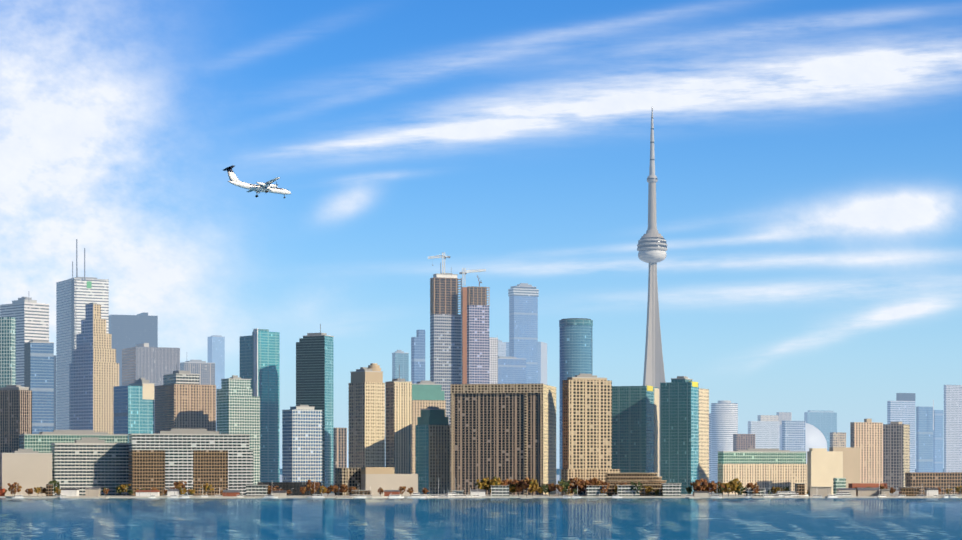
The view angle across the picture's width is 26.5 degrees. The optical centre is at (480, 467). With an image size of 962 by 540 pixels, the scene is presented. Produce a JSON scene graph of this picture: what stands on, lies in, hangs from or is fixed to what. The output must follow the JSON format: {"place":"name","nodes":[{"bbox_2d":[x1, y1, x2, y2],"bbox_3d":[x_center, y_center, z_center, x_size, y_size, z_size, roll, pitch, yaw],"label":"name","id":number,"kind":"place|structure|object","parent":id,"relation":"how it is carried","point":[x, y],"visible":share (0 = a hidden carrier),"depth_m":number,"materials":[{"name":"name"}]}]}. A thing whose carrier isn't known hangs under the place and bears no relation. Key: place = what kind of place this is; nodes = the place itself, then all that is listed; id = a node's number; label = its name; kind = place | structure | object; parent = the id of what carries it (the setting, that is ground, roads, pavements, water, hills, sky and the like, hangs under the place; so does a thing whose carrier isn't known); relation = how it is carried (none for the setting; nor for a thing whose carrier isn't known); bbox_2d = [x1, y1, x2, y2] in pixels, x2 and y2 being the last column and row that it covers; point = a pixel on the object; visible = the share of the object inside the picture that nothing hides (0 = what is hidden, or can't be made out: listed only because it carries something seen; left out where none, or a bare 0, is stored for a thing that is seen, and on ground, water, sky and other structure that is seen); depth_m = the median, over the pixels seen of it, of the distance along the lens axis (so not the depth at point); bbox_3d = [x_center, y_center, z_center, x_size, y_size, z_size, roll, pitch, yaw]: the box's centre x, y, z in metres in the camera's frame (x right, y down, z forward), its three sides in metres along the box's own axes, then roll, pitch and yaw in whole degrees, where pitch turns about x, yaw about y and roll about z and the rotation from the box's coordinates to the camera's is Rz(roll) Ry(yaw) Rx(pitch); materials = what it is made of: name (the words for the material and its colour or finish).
{"place":"outdoors","nodes":[
{"label":"outdoors","id":0,"kind":"place"},
{"bbox_2d":[54,355,55,429],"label":"building","id":1,"kind":"structure","parent":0,"point":[54,392],"depth_m":3417.63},
{"bbox_2d":[223,165,290,197],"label":"airliner","id":2,"kind":"object","parent":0,"point":[267,187],"visible":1,"depth_m":919.46,"materials":[{"name":"white"}]},
{"bbox_2d":[411,330,424,383],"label":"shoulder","id":3,"kind":"object","parent":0,"point":[418,358],"visible":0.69,"depth_m":3428.38},
{"bbox_2d":[0,469,961,539],"bbox_3d":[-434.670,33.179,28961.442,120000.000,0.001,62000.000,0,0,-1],"label":"water","id":4,"kind":"structure","parent":0,"point":[481,519],"depth_m":1330.83,"materials":[{"name":"liquid"}]},
{"bbox_2d":[63,497,939,498],"bbox_3d":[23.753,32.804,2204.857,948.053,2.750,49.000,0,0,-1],"label":"piers","id":5,"kind":"structure","parent":4,"relation":"in","point":[519,497],"depth_m":2208.17,"materials":[{"name":"concrete"}]},
{"bbox_2d":[774,491,807,496],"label":"ferry","id":6,"kind":"object","parent":4,"relation":"on","point":[782,493],"visible":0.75,"depth_m":2238.98,"materials":[{"name":"white"}]},
{"bbox_2d":[833,492,850,495],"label":"boat","id":7,"kind":"object","parent":4,"relation":"on","point":[843,494],"visible":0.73,"depth_m":2243.65,"materials":[{"name":"white"}]},
{"bbox_2d":[0,475,961,497],"bbox_3d":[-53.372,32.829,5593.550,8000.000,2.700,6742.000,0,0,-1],"label":"land","id":8,"kind":"structure","parent":0,"point":[559,495],"depth_m":2238.07,"materials":[{"name":"concrete"}]},
{"bbox_2d":[0,317,15,386],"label":"high-rise building","id":9,"kind":"structure","parent":8,"relation":"on","point":[7,344],"depth_m":2557.95,"materials":[{"name":"glass"}]},
{"bbox_2d":[7,482,21,495],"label":"tree","id":10,"kind":"object","parent":8,"relation":"on","point":[15,485],"visible":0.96,"depth_m":2233.56,"materials":[{"name":"brown plant"}]},
{"bbox_2d":[0,369,31,452],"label":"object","id":11,"kind":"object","parent":8,"relation":"on","point":[15,411],"visible":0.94,"depth_m":2414.23,"materials":[{"name":"concrete"}]},
{"bbox_2d":[0,297,48,386],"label":"skyscraper","id":12,"kind":"structure","parent":8,"relation":"on","point":[30,315],"depth_m":3206.80,"materials":[{"name":"concrete"}]},
{"bbox_2d":[0,449,52,495],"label":"block","id":13,"kind":"structure","parent":8,"relation":"on","point":[24,469],"depth_m":2286.32,"materials":[{"name":"concrete"}]},
{"bbox_2d":[24,340,53,433],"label":"skyscraper","id":14,"kind":"structure","parent":8,"relation":"on","point":[39,368],"depth_m":2763.73,"materials":[{"name":"glass"}]},
{"bbox_2d":[48,480,59,490],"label":"tree","id":15,"kind":"object","parent":8,"relation":"on","point":[53,482],"visible":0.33,"depth_m":2245.47,"materials":[{"name":"green plant"}]},
{"bbox_2d":[19,430,127,452],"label":"apartment building","id":16,"kind":"structure","parent":8,"relation":"on","point":[40,442],"depth_m":2372.76,"materials":[{"name":"glass"}]},
{"bbox_2d":[56,239,108,429],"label":"skyscraper","id":17,"kind":"structure","parent":8,"relation":"on","point":[75,295],"depth_m":3331.44,"materials":[{"name":"white"}]},
{"bbox_2d":[51,437,128,495],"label":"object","id":18,"kind":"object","parent":8,"relation":"on","point":[82,464],"visible":0.88,"depth_m":2311.23,"materials":[{"name":"concrete"}]},
{"bbox_2d":[69,303,118,433],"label":"stepped skyscraper","id":19,"kind":"structure","parent":8,"relation":"on","point":[93,373],"depth_m":2769.86,"materials":[{"name":"concrete"}]},
{"bbox_2d":[118,484,130,495],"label":"tree","id":20,"kind":"object","parent":8,"relation":"on","point":[122,488],"visible":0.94,"depth_m":2247.17,"materials":[{"name":"green plant"}]},
{"bbox_2d":[109,312,157,385],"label":"skyscraper","id":21,"kind":"structure","parent":8,"relation":"on","point":[128,331],"depth_m":3867.53,"materials":[{"name":"glass"}]},
{"bbox_2d":[113,366,154,442],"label":"office building","id":22,"kind":"structure","parent":8,"relation":"on","point":[133,408],"depth_m":2570.60,"materials":[{"name":"glass"}]},
{"bbox_2d":[122,343,179,433],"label":"office building","id":23,"kind":"structure","parent":8,"relation":"on","point":[157,363],"depth_m":3213.05,"materials":[{"name":"concrete"}]},
{"bbox_2d":[172,481,186,488],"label":"tree","id":24,"kind":"object","parent":8,"relation":"on","point":[177,484],"visible":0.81,"depth_m":2251.28,"materials":[{"name":"brown plant"}]},
{"bbox_2d":[155,364,215,433],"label":"office building","id":25,"kind":"structure","parent":8,"relation":"on","point":[184,400],"depth_m":2574.96,"materials":[{"name":"silver concrete"}]},
{"bbox_2d":[128,428,252,495],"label":"apartment building","id":26,"kind":"structure","parent":8,"relation":"on","point":[195,459],"depth_m":2298.08,"materials":[{"name":"concrete"}]},
{"bbox_2d":[180,360,214,384],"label":"office building","id":27,"kind":"structure","parent":8,"relation":"on","point":[205,370],"depth_m":3652.09,"materials":[{"name":"grey concrete"}]},
{"bbox_2d":[201,483,214,495],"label":"tree","id":28,"kind":"object","parent":8,"relation":"on","point":[206,487],"visible":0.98,"depth_m":2254.59,"materials":[{"name":"plant"}]},
{"bbox_2d":[208,335,224,430],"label":"skyscraper","id":29,"kind":"structure","parent":8,"relation":"on","point":[216,349],"depth_m":6503.00,"materials":[{"name":"glass"}]},
{"bbox_2d":[217,375,259,484],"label":"building","id":30,"kind":"structure","parent":8,"relation":"on","point":[238,407],"depth_m":2523.62,"materials":[{"name":"glass"}]},
{"bbox_2d":[240,328,279,481],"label":"skyscraper","id":31,"kind":"structure","parent":8,"relation":"on","point":[260,358],"depth_m":2622.13,"materials":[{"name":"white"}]},
{"bbox_2d":[266,486,277,492],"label":"tree","id":32,"kind":"object","parent":8,"relation":"on","point":[270,489],"visible":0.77,"depth_m":2236.36,"materials":[{"name":"brown plant"}]},
{"bbox_2d":[258,482,321,495],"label":"building","id":33,"kind":"structure","parent":8,"relation":"on","point":[296,486],"depth_m":2303.57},
{"bbox_2d":[282,405,321,481],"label":"building","id":34,"kind":"structure","parent":8,"relation":"on","point":[301,443],"depth_m":2372.05,"materials":[{"name":"concrete"}]},
{"bbox_2d":[306,480,319,494],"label":"tree","id":35,"kind":"object","parent":8,"relation":"on","point":[314,486],"visible":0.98,"depth_m":2251.54,"materials":[{"name":"brown plant"}]},
{"bbox_2d":[296,324,333,492],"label":"skyscraper","id":36,"kind":"structure","parent":8,"relation":"on","point":[314,369],"depth_m":2570.05,"materials":[{"name":"glass"}]},
{"bbox_2d":[330,485,339,492],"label":"tree","id":37,"kind":"object","parent":8,"relation":"on","point":[334,489],"visible":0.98,"depth_m":2267.30,"materials":[{"name":"brown plant"}]},
{"bbox_2d":[333,428,346,491],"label":"building","id":38,"kind":"structure","parent":8,"relation":"on","point":[339,447],"depth_m":2665.97,"materials":[{"name":"concrete"}]},
{"bbox_2d":[339,484,347,492],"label":"tree","id":39,"kind":"object","parent":8,"relation":"on","point":[342,488],"visible":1,"depth_m":2258.89,"materials":[{"name":"brown plant"}]},
{"bbox_2d":[335,468,360,495],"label":"building","id":40,"kind":"structure","parent":8,"relation":"on","point":[349,477],"depth_m":2308.52,"materials":[{"name":"concrete"}]},
{"bbox_2d":[349,367,384,467],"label":"building","id":41,"kind":"structure","parent":8,"relation":"on","point":[366,417],"depth_m":2473.79,"materials":[{"name":"concrete"}]},
{"bbox_2d":[368,363,380,370],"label":"dome","id":42,"kind":"structure","parent":41,"relation":"on","point":[374,366],"depth_m":2485.42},
{"bbox_2d":[361,467,417,495],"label":"building","id":43,"kind":"structure","parent":8,"relation":"on","point":[374,479],"depth_m":2302.11,"materials":[{"name":"concrete"}]},
{"bbox_2d":[385,365,411,473],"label":"building","id":44,"kind":"structure","parent":8,"relation":"on","point":[398,424],"depth_m":2490.21,"materials":[{"name":"beige concrete"}]},
{"bbox_2d":[392,350,408,380],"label":"building","id":45,"kind":"structure","parent":8,"relation":"on","point":[400,358],"depth_m":3869.91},
{"bbox_2d":[412,380,445,473],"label":"skyscraper","id":46,"kind":"structure","parent":8,"relation":"on","point":[425,394],"depth_m":2671.30,"materials":[{"name":"glass"}]},
{"bbox_2d":[416,407,449,493],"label":"building","id":47,"kind":"structure","parent":8,"relation":"on","point":[432,446],"depth_m":2423.99,"materials":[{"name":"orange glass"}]},
{"bbox_2d":[430,263,461,424],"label":"skyscraper","id":48,"kind":"structure","parent":8,"relation":"on","point":[445,344],"depth_m":2736.36,"materials":[{"name":"grey"}]},
{"bbox_2d":[428,252,449,273],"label":"crane","id":49,"kind":"object","parent":48,"relation":"on","point":[443,256],"visible":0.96,"depth_m":2737.47,"materials":[{"name":"white"}]},
{"bbox_2d":[462,287,466,383],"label":"hoist","id":50,"kind":"object","parent":8,"relation":"on","point":[464,335],"visible":0.39,"depth_m":2728.63,"materials":[{"name":"metal"}]},
{"bbox_2d":[467,286,489,383],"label":"skyscraper","id":51,"kind":"structure","parent":8,"relation":"on","point":[477,339],"depth_m":2735.01,"materials":[{"name":"grey"}]},
{"bbox_2d":[459,268,485,285],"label":"crane","id":52,"kind":"object","parent":51,"relation":"on","point":[464,273],"visible":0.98,"depth_m":2740.63,"materials":[{"name":"white"}]},
{"bbox_2d":[475,478,490,488],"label":"tree","id":53,"kind":"object","parent":8,"relation":"on","point":[482,483],"visible":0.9,"depth_m":2251.48,"materials":[{"name":"yellow plant"}]},
{"bbox_2d":[13,488,960,495],"bbox_3d":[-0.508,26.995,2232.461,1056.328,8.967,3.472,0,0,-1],"label":"lamp posts","id":54,"kind":"object","parent":8,"relation":"on","point":[435,488],"visible":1,"depth_m":2230.56,"materials":[{"name":"silver metal"}]},
{"bbox_2d":[46,483,938,495],"bbox_3d":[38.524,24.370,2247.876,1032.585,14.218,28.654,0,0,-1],"label":"waterfront sheds","id":55,"kind":"object","parent":8,"relation":"on","point":[671,489],"visible":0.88,"depth_m":2245.27,"materials":[{"name":"white"}]},
{"bbox_2d":[489,337,497,383],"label":"building","id":56,"kind":"structure","parent":8,"relation":"on","point":[493,360],"depth_m":3209.84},
{"bbox_2d":[489,476,501,485],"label":"tree","id":57,"kind":"object","parent":8,"relation":"on","point":[495,481],"visible":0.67,"depth_m":2249.91,"materials":[{"name":"yellow plant"}]},
{"bbox_2d":[498,340,505,356],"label":"building","id":58,"kind":"structure","parent":8,"relation":"on","point":[501,348],"depth_m":4316.30,"materials":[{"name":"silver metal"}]},
{"bbox_2d":[450,383,555,494],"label":"slab","id":59,"kind":"structure","parent":8,"relation":"on","point":[502,432],"depth_m":2377.84,"materials":[{"name":"concrete"}]},
{"bbox_2d":[503,479,515,495],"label":"tree","id":60,"kind":"object","parent":8,"relation":"on","point":[508,481],"visible":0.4,"depth_m":2263.59,"materials":[{"name":"brown plant"}]},
{"bbox_2d":[498,356,525,383],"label":"building","id":61,"kind":"structure","parent":8,"relation":"on","point":[511,370],"depth_m":3663.11,"materials":[{"name":"glass"}]},
{"bbox_2d":[508,483,516,492],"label":"tree","id":62,"kind":"object","parent":8,"relation":"on","point":[512,490],"visible":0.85,"depth_m":2260.79,"materials":[{"name":"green plant"}]},
{"bbox_2d":[511,480,522,495],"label":"tree","id":63,"kind":"object","parent":8,"relation":"on","point":[518,487],"visible":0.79,"depth_m":2255.19,"materials":[{"name":"brown plant"}]},
{"bbox_2d":[508,283,538,383],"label":"skyscraper","id":64,"kind":"structure","parent":8,"relation":"on","point":[523,320],"depth_m":3878.79,"materials":[{"name":"glass"}]},
{"bbox_2d":[503,342,546,384],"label":"building","id":65,"kind":"structure","parent":8,"relation":"on","point":[542,362],"depth_m":4545.32,"materials":[{"name":"glass"}]},
{"bbox_2d":[520,477,532,495],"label":"tree","id":66,"kind":"object","parent":8,"relation":"on","point":[525,484],"visible":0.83,"depth_m":2248.48,"materials":[{"name":"brown plant"}]},
{"bbox_2d":[528,478,538,495],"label":"tree","id":67,"kind":"object","parent":8,"relation":"on","point":[534,485],"visible":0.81,"depth_m":2248.61,"materials":[{"name":"yellow plant"}]},
{"bbox_2d":[540,484,548,493],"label":"tree","id":68,"kind":"object","parent":8,"relation":"on","point":[544,490],"visible":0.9,"depth_m":2258.84,"materials":[{"name":"green plant"}]},
{"bbox_2d":[551,484,563,492],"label":"tree","id":69,"kind":"object","parent":8,"relation":"on","point":[553,488],"visible":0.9,"depth_m":2247.89,"materials":[{"name":"brown plant"}]},
{"bbox_2d":[556,479,569,495],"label":"tree","id":70,"kind":"object","parent":8,"relation":"on","point":[564,484],"visible":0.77,"depth_m":2252.61,"materials":[{"name":"green plant"}]},
{"bbox_2d":[564,483,574,495],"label":"tree","id":71,"kind":"object","parent":8,"relation":"on","point":[571,487],"visible":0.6,"depth_m":2259.74,"materials":[{"name":"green plant"}]},
{"bbox_2d":[568,477,581,489],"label":"tree","id":72,"kind":"object","parent":8,"relation":"on","point":[578,481],"visible":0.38,"depth_m":2263.28,"materials":[{"name":"brown plant"}]},
{"bbox_2d":[559,318,592,480],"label":"skyscraper","id":73,"kind":"structure","parent":8,"relation":"on","point":[575,346],"depth_m":2761.62,"materials":[{"name":"glass"}]},
{"bbox_2d":[574,480,591,492],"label":"tree","id":74,"kind":"object","parent":8,"relation":"on","point":[583,484],"visible":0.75,"depth_m":2254.36,"materials":[{"name":"brown plant"}]},
{"bbox_2d":[561,469,619,494],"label":"podium","id":75,"kind":"object","parent":8,"relation":"on","point":[583,474],"visible":0.46,"depth_m":2327.00,"materials":[{"name":"concrete"}]},
{"bbox_2d":[562,373,611,468],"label":"apartment building","id":76,"kind":"structure","parent":75,"relation":"on","point":[586,421],"depth_m":2398.24,"materials":[{"name":"concrete"}]},
{"bbox_2d":[591,479,601,485],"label":"tree","id":77,"kind":"object","parent":8,"relation":"on","point":[597,482],"visible":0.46,"depth_m":2257.19,"materials":[{"name":"brown plant"}]},
{"bbox_2d":[612,385,658,476],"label":"building","id":78,"kind":"structure","parent":8,"relation":"on","point":[635,429],"depth_m":2477.11,"materials":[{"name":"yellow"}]},
{"bbox_2d":[605,473,666,495],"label":"terraced building","id":79,"kind":"structure","parent":8,"relation":"on","point":[653,481],"depth_m":2274.94,"materials":[{"name":"concrete"}]},
{"bbox_2d":[631,481,642,492],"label":"tree","id":80,"kind":"object","parent":8,"relation":"on","point":[638,487],"visible":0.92,"depth_m":2244.40,"materials":[{"name":"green plant"}]},
{"bbox_2d":[637,107,666,476],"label":"observation tower","id":81,"kind":"structure","parent":8,"relation":"on","point":[652,247],"depth_m":3203.66,"materials":[{"name":"grey"}]},
{"bbox_2d":[660,376,708,493],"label":"building","id":82,"kind":"structure","parent":8,"relation":"on","point":[684,430],"depth_m":2429.49,"materials":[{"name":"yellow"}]},
{"bbox_2d":[690,478,708,490],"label":"tree","id":83,"kind":"object","parent":8,"relation":"on","point":[697,485],"visible":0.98,"depth_m":2251.43,"materials":[{"name":"brown plant"}]},
{"bbox_2d":[709,413,710,482],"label":"building","id":84,"kind":"structure","parent":8,"relation":"on","point":[710,447],"depth_m":3920.06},
{"bbox_2d":[707,481,719,491],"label":"tree","id":85,"kind":"object","parent":8,"relation":"on","point":[712,486],"visible":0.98,"depth_m":2253.58,"materials":[{"name":"brown plant"}]},
{"bbox_2d":[711,400,737,482],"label":"building","id":86,"kind":"structure","parent":8,"relation":"on","point":[724,421],"depth_m":3877.57,"materials":[{"name":"glass"}]},
{"bbox_2d":[723,482,738,495],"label":"tree","id":87,"kind":"object","parent":8,"relation":"on","point":[727,490],"visible":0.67,"depth_m":2251.60,"materials":[{"name":"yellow plant"}]},
{"bbox_2d":[729,478,741,495],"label":"tree","id":88,"kind":"object","parent":8,"relation":"on","point":[734,482],"visible":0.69,"depth_m":2254.38,"materials":[{"name":"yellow plant"}]},
{"bbox_2d":[733,434,754,450],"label":"office building","id":89,"kind":"structure","parent":8,"relation":"on","point":[743,441],"depth_m":3218.30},
{"bbox_2d":[717,448,806,493],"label":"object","id":90,"kind":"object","parent":8,"relation":"on","point":[769,469],"visible":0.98,"depth_m":2439.44,"materials":[{"name":"concrete"}]},
{"bbox_2d":[748,421,779,449],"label":"office building","id":91,"kind":"structure","parent":8,"relation":"on","point":[767,434],"depth_m":3888.07,"materials":[{"name":"glass"}]},
{"bbox_2d":[758,415,778,420],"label":"building","id":92,"kind":"structure","parent":8,"relation":"on","point":[768,417],"depth_m":3992.16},
{"bbox_2d":[776,412,791,424],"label":"building","id":93,"kind":"structure","parent":8,"relation":"on","point":[785,416],"depth_m":4321.66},
{"bbox_2d":[782,421,805,450],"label":"office building","id":94,"kind":"structure","parent":8,"relation":"on","point":[793,435],"depth_m":3773.59,"materials":[{"name":"glass"}]},
{"bbox_2d":[804,410,836,450],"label":"building","id":95,"kind":"structure","parent":8,"relation":"on","point":[824,422],"depth_m":4778.73,"materials":[{"name":"glass"}]},
{"bbox_2d":[807,448,842,493],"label":"building","id":96,"kind":"structure","parent":8,"relation":"on","point":[824,467],"depth_m":2398.99,"materials":[{"name":"concrete"}]},
{"bbox_2d":[830,432,845,446],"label":"building","id":97,"kind":"structure","parent":8,"relation":"on","point":[837,439],"depth_m":3218.87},
{"bbox_2d":[833,478,845,493],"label":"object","id":98,"kind":"object","parent":8,"relation":"on","point":[839,482],"visible":0.69,"depth_m":2354.64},
{"bbox_2d":[829,447,859,487],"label":"building","id":99,"kind":"structure","parent":8,"relation":"on","point":[851,464],"depth_m":2583.94,"materials":[{"name":"concrete"}]},
{"bbox_2d":[850,419,882,482],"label":"apartment building","id":100,"kind":"structure","parent":8,"relation":"on","point":[866,436],"depth_m":2683.76,"materials":[{"name":"concrete"}]},
{"bbox_2d":[848,483,886,487],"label":"building","id":101,"kind":"structure","parent":8,"relation":"on","point":[862,485],"depth_m":2297.88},
{"bbox_2d":[883,422,909,490],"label":"high-rise building","id":102,"kind":"structure","parent":8,"relation":"on","point":[896,451],"depth_m":2730.98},
{"bbox_2d":[916,400,933,471],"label":"building","id":103,"kind":"structure","parent":8,"relation":"on","point":[924,435],"depth_m":3663.74,"materials":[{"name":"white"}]},
{"bbox_2d":[905,472,961,494],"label":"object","id":104,"kind":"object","parent":8,"relation":"on","point":[922,481],"visible":0.75,"depth_m":2384.72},
{"bbox_2d":[933,410,942,471],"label":"building","id":105,"kind":"structure","parent":8,"relation":"on","point":[938,444],"depth_m":4103.84,"materials":[{"name":"glass"}]},
{"bbox_2d":[944,385,961,471],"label":"building","id":106,"kind":"structure","parent":8,"relation":"on","point":[952,428],"depth_m":3886.88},
{"bbox_2d":[0,0,961,468],"label":"sky","id":107,"kind":"structure","parent":0,"point":[808,153],"materials":[{"name":"blue"}]},
{"bbox_2d":[780,423,826,463],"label":"stadium dome","id":108,"kind":"structure","parent":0,"point":[815,437],"depth_m":4218.57,"materials":[{"name":"white"}]},
{"bbox_2d":[887,393,914,471],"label":"tower","id":109,"kind":"structure","parent":0,"point":[901,408],"depth_m":3894.41,"materials":[{"name":"glass"}]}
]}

